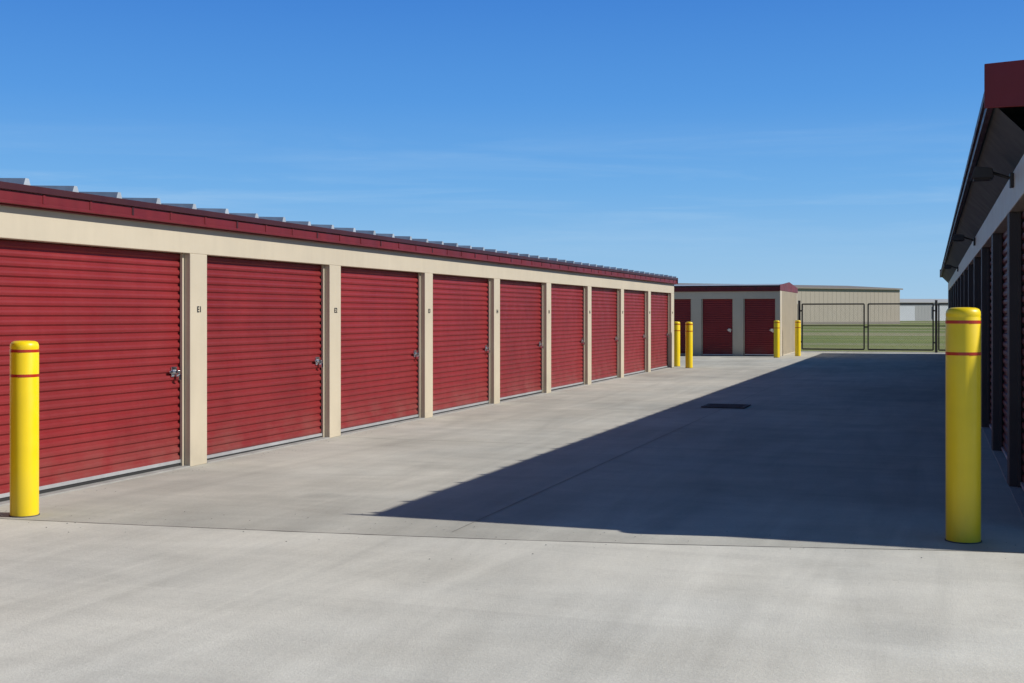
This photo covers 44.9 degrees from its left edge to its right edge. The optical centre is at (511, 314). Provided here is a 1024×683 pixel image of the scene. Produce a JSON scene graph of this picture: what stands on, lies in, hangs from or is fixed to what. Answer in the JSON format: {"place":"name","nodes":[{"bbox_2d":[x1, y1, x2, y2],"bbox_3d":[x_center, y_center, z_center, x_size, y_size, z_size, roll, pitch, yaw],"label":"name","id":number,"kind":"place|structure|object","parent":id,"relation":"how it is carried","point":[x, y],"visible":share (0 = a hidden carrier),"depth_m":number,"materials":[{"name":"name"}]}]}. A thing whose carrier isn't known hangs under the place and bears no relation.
{"place":"outdoors","nodes":[
{"label":"outdoors","id":0,"kind":"place"},
{"bbox_2d":[0,519,1023,682],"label":"concrete apron","id":1,"kind":"object","parent":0,"point":[99,603],"visible":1,"depth_m":6.46,"materials":[{"name":"grey concrete"}]},
{"bbox_2d":[0,351,1023,552],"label":"concrete driveway","id":2,"kind":"structure","parent":0,"point":[659,491],"depth_m":12.05,"materials":[{"name":"grey concrete"}]},
{"bbox_2d":[9,341,39,517],"bbox_3d":[-3.750,0.873,9.537,0.222,1.343,0.222,0,0,-2],"label":"safety bollard","id":3,"kind":"object","parent":2,"relation":"on","point":[24,428],"visible":1,"depth_m":9.45,"materials":[{"name":"yellow plastic"}]},
{"bbox_2d":[0,367,670,505],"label":"threshold","id":4,"kind":"object","parent":2,"relation":"on","point":[41,495],"visible":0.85,"depth_m":13.84,"materials":[{"name":"concrete"}]},
{"bbox_2d":[0,205,673,466],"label":"walls","id":5,"kind":"structure","parent":2,"relation":"on","point":[196,247],"depth_m":15.49,"materials":[{"name":"beige paint"}]},
{"bbox_2d":[0,239,179,493],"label":"roll up door","id":6,"kind":"structure","parent":5,"relation":"attached to","point":[100,326],"depth_m":11.30,"materials":[{"name":"red metal"}]},
{"bbox_2d":[169,367,180,379],"bbox_3d":[-3.378,0.593,12.451,0.055,0.135,0.180,0,0,19],"label":"door latch","id":7,"kind":"object","parent":6,"relation":"attached to","point":[174,371],"depth_m":12.46,"materials":[{"name":"silver metal"}]},
{"bbox_2d":[0,254,183,501],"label":"bottom bar and guides","id":8,"kind":"object","parent":5,"relation":"attached to","point":[88,480],"visible":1,"depth_m":12.32,"materials":[{"name":"metal"}]},
{"bbox_2d":[207,256,321,454],"bbox_3d":[-2.824,0.440,14.213,0.019,2.120,2.765,0,0,19],"label":"roll up door","id":9,"kind":"structure","parent":5,"relation":"attached to","point":[264,350],"depth_m":14.13,"materials":[{"name":"red metal"}]},
{"bbox_2d":[314,357,322,367],"bbox_3d":[-2.393,0.593,15.373,0.055,0.135,0.180,0,0,19],"label":"door latch","id":10,"kind":"object","parent":9,"relation":"attached to","point":[317,360],"depth_m":15.37,"materials":[{"name":"silver metal"}]},
{"bbox_2d":[207,265,324,459],"bbox_3d":[-2.815,0.464,14.210,0.062,2.163,2.769,0,0,19],"label":"bottom bar and guides","id":11,"kind":"object","parent":5,"relation":"attached to","point":[254,448],"visible":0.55,"depth_m":15.42,"materials":[{"name":"metal"}]},
{"bbox_2d":[0,181,677,283],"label":"fascia","id":12,"kind":"structure","parent":5,"relation":"on","point":[29,199],"depth_m":13.48,"materials":[{"name":"red paint"}]},
{"bbox_2d":[341,267,417,428],"bbox_3d":[-1.839,0.440,17.135,0.019,2.120,2.765,0,0,19],"label":"roll up door","id":13,"kind":"structure","parent":5,"relation":"attached to","point":[379,342],"depth_m":17.10,"materials":[{"name":"red metal"}]},
{"bbox_2d":[413,350,419,358],"bbox_3d":[-1.408,0.593,18.294,0.055,0.135,0.180,0,0,19],"label":"door latch","id":14,"kind":"object","parent":13,"relation":"attached to","point":[416,354],"depth_m":18.30,"materials":[{"name":"silver metal"}]},
{"bbox_2d":[341,273,420,432],"bbox_3d":[-1.830,0.464,17.132,0.062,2.163,2.769,0,0,19],"label":"bottom bar and guides","id":15,"kind":"object","parent":5,"relation":"attached to","point":[359,427],"visible":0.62,"depth_m":18.41,"materials":[{"name":"metal"}]},
{"bbox_2d":[433,274,487,410],"bbox_3d":[-0.855,0.440,20.056,0.019,2.120,2.765,0,0,19],"label":"roll up door","id":16,"kind":"structure","parent":5,"relation":"attached to","point":[460,339],"depth_m":20.07,"materials":[{"name":"red metal"}]},
{"bbox_2d":[433,279,489,414],"bbox_3d":[-0.846,0.464,20.053,0.062,2.163,2.769,0,0,19],"label":"bottom bar and guides","id":17,"kind":"object","parent":5,"relation":"attached to","point":[460,407],"visible":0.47,"depth_m":21.33,"materials":[{"name":"metal"}]},
{"bbox_2d":[500,280,540,397],"bbox_3d":[0.130,0.440,22.978,0.019,2.120,2.765,0,0,19],"label":"roll up door","id":18,"kind":"structure","parent":5,"relation":"attached to","point":[520,336],"depth_m":23.03,"materials":[{"name":"red metal"}]},
{"bbox_2d":[500,283,542,400],"bbox_3d":[0.139,0.464,22.975,0.062,2.163,2.769,0,0,19],"label":"bottom bar and guides","id":19,"kind":"object","parent":5,"relation":"attached to","point":[521,395],"visible":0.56,"depth_m":24.25,"materials":[{"name":"metal"}]},
{"bbox_2d":[551,284,582,387],"bbox_3d":[1.115,0.440,25.899,0.019,2.120,2.765,0,0,19],"label":"roll up door","id":20,"kind":"structure","parent":5,"relation":"attached to","point":[566,334],"depth_m":25.98,"materials":[{"name":"red metal"}]},
{"bbox_2d":[551,286,584,390],"bbox_3d":[1.124,0.464,25.896,0.062,2.163,2.769,0,0,19],"label":"bottom bar and guides","id":21,"kind":"object","parent":5,"relation":"attached to","point":[567,386],"visible":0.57,"depth_m":27.17,"materials":[{"name":"metal"}]},
{"bbox_2d":[591,287,616,379],"bbox_3d":[2.100,0.440,28.821,0.019,2.120,2.765,0,0,19],"label":"roll up door","id":22,"kind":"structure","parent":5,"relation":"attached to","point":[603,332],"depth_m":28.90,"materials":[{"name":"red metal"}]},
{"bbox_2d":[591,289,617,382],"bbox_3d":[2.109,0.464,28.818,0.062,2.163,2.769,0,0,19],"label":"bottom bar and guides","id":23,"kind":"object","parent":5,"relation":"attached to","point":[602,379],"visible":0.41,"depth_m":30.09,"materials":[{"name":"metal"}]},
{"bbox_2d":[624,290,644,373],"bbox_3d":[3.085,0.440,31.742,0.019,2.120,2.765,0,0,19],"label":"roll up door","id":24,"kind":"structure","parent":5,"relation":"attached to","point":[634,328],"depth_m":31.91,"materials":[{"name":"red metal"}]},
{"bbox_2d":[624,291,645,375],"bbox_3d":[3.094,0.464,31.739,0.062,2.163,2.769,0,0,19],"label":"bottom bar and guides","id":25,"kind":"object","parent":5,"relation":"attached to","point":[645,345],"visible":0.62,"depth_m":33.01,"materials":[{"name":"metal"}]},
{"bbox_2d":[651,292,667,368],"bbox_3d":[4.069,0.440,34.664,0.019,2.120,2.765,0,0,19],"label":"roll up door","id":26,"kind":"structure","parent":5,"relation":"attached to","point":[659,330],"depth_m":34.87,"materials":[{"name":"red metal"}]},
{"bbox_2d":[651,293,668,370],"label":"bottom bar and guides","id":27,"kind":"object","parent":5,"relation":"attached to","point":[668,341],"visible":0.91,"depth_m":35.93,"materials":[{"name":"metal"}]},
{"bbox_3d":[-5.590,-1.047,20.062,9.140,0.294,37.410,0,0,19],"label":"gable wall","id":28,"kind":"object","parent":5,"relation":"on","visible":0},
{"bbox_2d":[0,178,676,278],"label":"roof","id":29,"kind":"structure","parent":28,"relation":"on","point":[25,181],"depth_m":14.23,"materials":[{"name":"metal"}]},
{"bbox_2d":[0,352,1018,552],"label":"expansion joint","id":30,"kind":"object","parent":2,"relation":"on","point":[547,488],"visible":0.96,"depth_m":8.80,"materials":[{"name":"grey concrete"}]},
{"bbox_2d":[28,410,1006,558],"bbox_3d":[3.063,1.537,17.757,8.470,0.005,23.577,0,0,19],"label":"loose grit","id":31,"kind":"object","parent":2,"relation":"on","point":[375,523],"visible":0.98,"depth_m":9.00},
{"bbox_2d":[674,322,679,366],"bbox_3d":[4.894,0.877,36.868,0.222,1.333,0.222,0,0,-34],"label":"safety bollard","id":32,"kind":"object","parent":2,"relation":"on","point":[676,344],"visible":0.79,"depth_m":36.77,"materials":[{"name":"yellow plastic"}]},
{"bbox_2d":[685,322,692,367],"bbox_3d":[5.118,0.877,35.843,0.222,1.333,0.222,0,0,1],"label":"safety bollard","id":33,"kind":"object","parent":2,"relation":"on","point":[688,344],"visible":1,"depth_m":35.76,"materials":[{"name":"yellow plastic"}]},
{"bbox_2d":[701,403,750,407],"bbox_3d":[3.590,1.532,20.793,0.720,0.013,0.760,0,0,19],"label":"drain grate","id":34,"kind":"object","parent":2,"relation":"on","point":[709,405],"visible":1,"depth_m":20.78,"materials":[{"name":"metal"}]},
{"bbox_2d":[674,291,794,356],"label":"walls","id":35,"kind":"structure","parent":2,"relation":"on","point":[737,297],"depth_m":46.10,"materials":[{"name":"beige paint"}]},
{"bbox_2d":[674,299,690,353],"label":"roll up door","id":36,"kind":"structure","parent":35,"relation":"attached to","point":[682,311],"depth_m":46.70,"materials":[{"name":"red metal"}]},
{"bbox_2d":[703,299,731,353],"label":"roll up door","id":37,"kind":"structure","parent":35,"relation":"attached to","point":[717,325],"depth_m":46.28,"materials":[{"name":"red metal"}]},
{"bbox_2d":[702,299,732,355],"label":"bottom bar and guides","id":38,"kind":"object","parent":35,"relation":"attached to","point":[732,335],"visible":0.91,"depth_m":46.25,"materials":[{"name":"metal"}]},
{"bbox_2d":[674,282,797,292],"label":"fascia","id":39,"kind":"structure","parent":35,"relation":"on","point":[788,287],"depth_m":46.07,"materials":[{"name":"red paint"}]},
{"bbox_2d":[745,299,774,353],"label":"roll up door","id":40,"kind":"structure","parent":35,"relation":"attached to","point":[759,323],"depth_m":45.79,"materials":[{"name":"red metal"}]},
{"bbox_2d":[744,299,775,355],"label":"bottom bar and guides","id":41,"kind":"object","parent":35,"relation":"attached to","point":[744,336],"visible":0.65,"depth_m":45.88,"materials":[{"name":"metal"}]},
{"bbox_2d":[782,291,796,354],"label":"panel ribs","id":42,"kind":"object","parent":35,"relation":"attached to","point":[788,322],"visible":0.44,"depth_m":48.02,"materials":[{"name":"beige paint"}]},
{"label":"gable wall","id":43,"kind":"object","parent":35,"relation":"on","visible":0},
{"bbox_2d":[674,284,780,285],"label":"roof","id":44,"kind":"structure","parent":43,"relation":"on","point":[724,284],"depth_m":47.76,"materials":[{"name":"metal"}]},
{"bbox_2d":[774,320,779,357],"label":"safety bollard","id":45,"kind":"object","parent":2,"relation":"on","point":[776,338],"visible":1,"depth_m":44.31,"materials":[{"name":"yellow plastic"}]},
{"bbox_2d":[795,320,800,355],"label":"safety bollard","id":46,"kind":"object","parent":2,"relation":"on","point":[797,337],"visible":0.99,"depth_m":45.94,"materials":[{"name":"yellow plastic"}]},
{"bbox_2d":[798,300,937,352],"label":"chain link gate","id":47,"kind":"structure","parent":2,"relation":"on","point":[885,304],"depth_m":51.16,"materials":[{"name":"metal"}]},
{"bbox_2d":[797,303,947,350],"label":"chain link fence","id":48,"kind":"object","parent":2,"relation":"on","point":[939,320],"visible":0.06,"depth_m":50.28,"materials":[{"name":"metal"}]},
{"bbox_2d":[945,307,981,543],"bbox_3d":[3.079,0.748,8.460,0.240,1.593,0.240,0,0,28],"label":"safety bollard","id":49,"kind":"object","parent":2,"relation":"on","point":[963,424],"visible":1,"depth_m":8.36,"materials":[{"name":"yellow plastic"}]},
{"bbox_2d":[948,154,1023,486],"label":"walls","id":50,"kind":"structure","parent":2,"relation":"on","point":[1002,216],"depth_m":13.95,"materials":[{"name":"beige metal"}]},
{"bbox_2d":[944,264,957,271],"bbox_3d":[10.984,-1.165,31.016,0.339,0.179,0.220,0,0,19],"label":"wall light","id":51,"kind":"object","parent":50,"relation":"attached to","point":[946,266],"visible":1,"depth_m":30.95,"materials":[{"name":"paint"}]},
{"bbox_2d":[952,234,975,245],"bbox_3d":[7.055,-1.165,19.361,0.339,0.179,0.220,0,0,19],"label":"wall light","id":52,"kind":"object","parent":50,"relation":"attached to","point":[958,238],"visible":1,"depth_m":19.29,"materials":[{"name":"paint"}]},
{"bbox_2d":[973,265,973,307],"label":"bottom bar and guides","id":53,"kind":"object","parent":50,"relation":"attached to","point":[973,286],"visible":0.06,"depth_m":22.68,"materials":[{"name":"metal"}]},
{"bbox_2d":[979,257,980,310],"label":"bottom bar and guides","id":54,"kind":"object","parent":50,"relation":"attached to","point":[980,283],"visible":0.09,"depth_m":19.76,"materials":[{"name":"metal"}]},
{"bbox_2d":[942,108,1023,282],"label":"soffit","id":55,"kind":"structure","parent":50,"relation":"on","point":[1001,150],"depth_m":11.97,"materials":[{"name":"grey metal"}]},
{"bbox_2d":[987,247,990,428],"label":"bottom bar and guides","id":56,"kind":"object","parent":50,"relation":"attached to","point":[988,337],"visible":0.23,"depth_m":16.84,"materials":[{"name":"metal"}]},
{"bbox_2d":[990,248,990,422],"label":"roll up door","id":57,"kind":"structure","parent":50,"relation":"attached to","point":[990,333],"depth_m":16.71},
{"bbox_2d":[971,166,1013,187],"bbox_3d":[4.084,-1.165,10.548,0.339,0.179,0.220,0,0,19],"label":"wall light","id":58,"kind":"object","parent":50,"relation":"attached to","point":[979,174],"visible":1,"depth_m":10.48,"materials":[{"name":"paint"}]},
{"bbox_2d":[999,233,1006,458],"bbox_3d":[5.073,0.316,12.635,0.062,2.458,2.766,0,0,19],"label":"bottom bar and guides","id":59,"kind":"object","parent":50,"relation":"attached to","point":[1001,448],"visible":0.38,"depth_m":13.92,"materials":[{"name":"metal"}]},
{"bbox_2d":[1002,230,1006,451],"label":"roll up door","id":60,"kind":"structure","parent":50,"relation":"attached to","point":[1004,336],"depth_m":13.57,"materials":[{"name":"red metal"}]},
{"bbox_2d":[1018,212,1023,490],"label":"bottom bar and guides","id":61,"kind":"object","parent":50,"relation":"attached to","point":[1020,483],"visible":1,"depth_m":11.00,"materials":[{"name":"metal"}]},
{"bbox_2d":[1022,211,1023,481],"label":"roll up door","id":62,"kind":"structure","parent":50,"relation":"attached to","point":[1023,348],"depth_m":10.91,"materials":[{"name":"red metal"}]},
{"bbox_3d":[14.753,-1.491,27.266,9.140,0.552,41.860,0,0,19],"label":"gable wall","id":63,"kind":"object","parent":50,"relation":"on","visible":0},
{"bbox_2d":[999,107,1023,130],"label":"roof","id":64,"kind":"structure","parent":63,"relation":"on","point":[1015,115],"depth_m":9.76,"materials":[{"name":"black metal"}]},
{"bbox_2d":[940,60,1023,276],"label":"fascia","id":65,"kind":"structure","parent":64,"relation":"attached to","point":[1003,84],"depth_m":8.77,"materials":[{"name":"red paint"}]},
{"bbox_2d":[982,427,1023,518],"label":"threshold","id":66,"kind":"object","parent":2,"relation":"on","point":[1016,492],"visible":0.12,"depth_m":12.19,"materials":[{"name":"concrete"}]},
{"bbox_2d":[0,0,1023,298],"label":"sky","id":67,"kind":"structure","parent":0,"point":[796,142],"materials":[{"name":"blue"}]},
{"bbox_2d":[674,283,902,324],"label":"warehouse","id":68,"kind":"structure","parent":0,"point":[831,294],"depth_m":194.12,"materials":[{"name":"beige metal"}]},
{"bbox_2d":[801,321,945,351],"bbox_3d":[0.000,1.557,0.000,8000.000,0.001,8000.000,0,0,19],"label":"grass ground","id":69,"kind":"structure","parent":0,"point":[880,335],"depth_m":83.94,"materials":[{"name":"green plant"}]},
{"bbox_2d":[900,299,947,320],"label":"aircraft hangar","id":70,"kind":"structure","parent":69,"relation":"on","point":[915,310],"depth_m":304.23,"materials":[{"name":"metal"}]},
{"bbox_2d":[900,306,947,320],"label":"doors","id":71,"kind":"structure","parent":70,"relation":"in","point":[906,316],"depth_m":303.10,"materials":[{"name":"white metal"}]}
]}

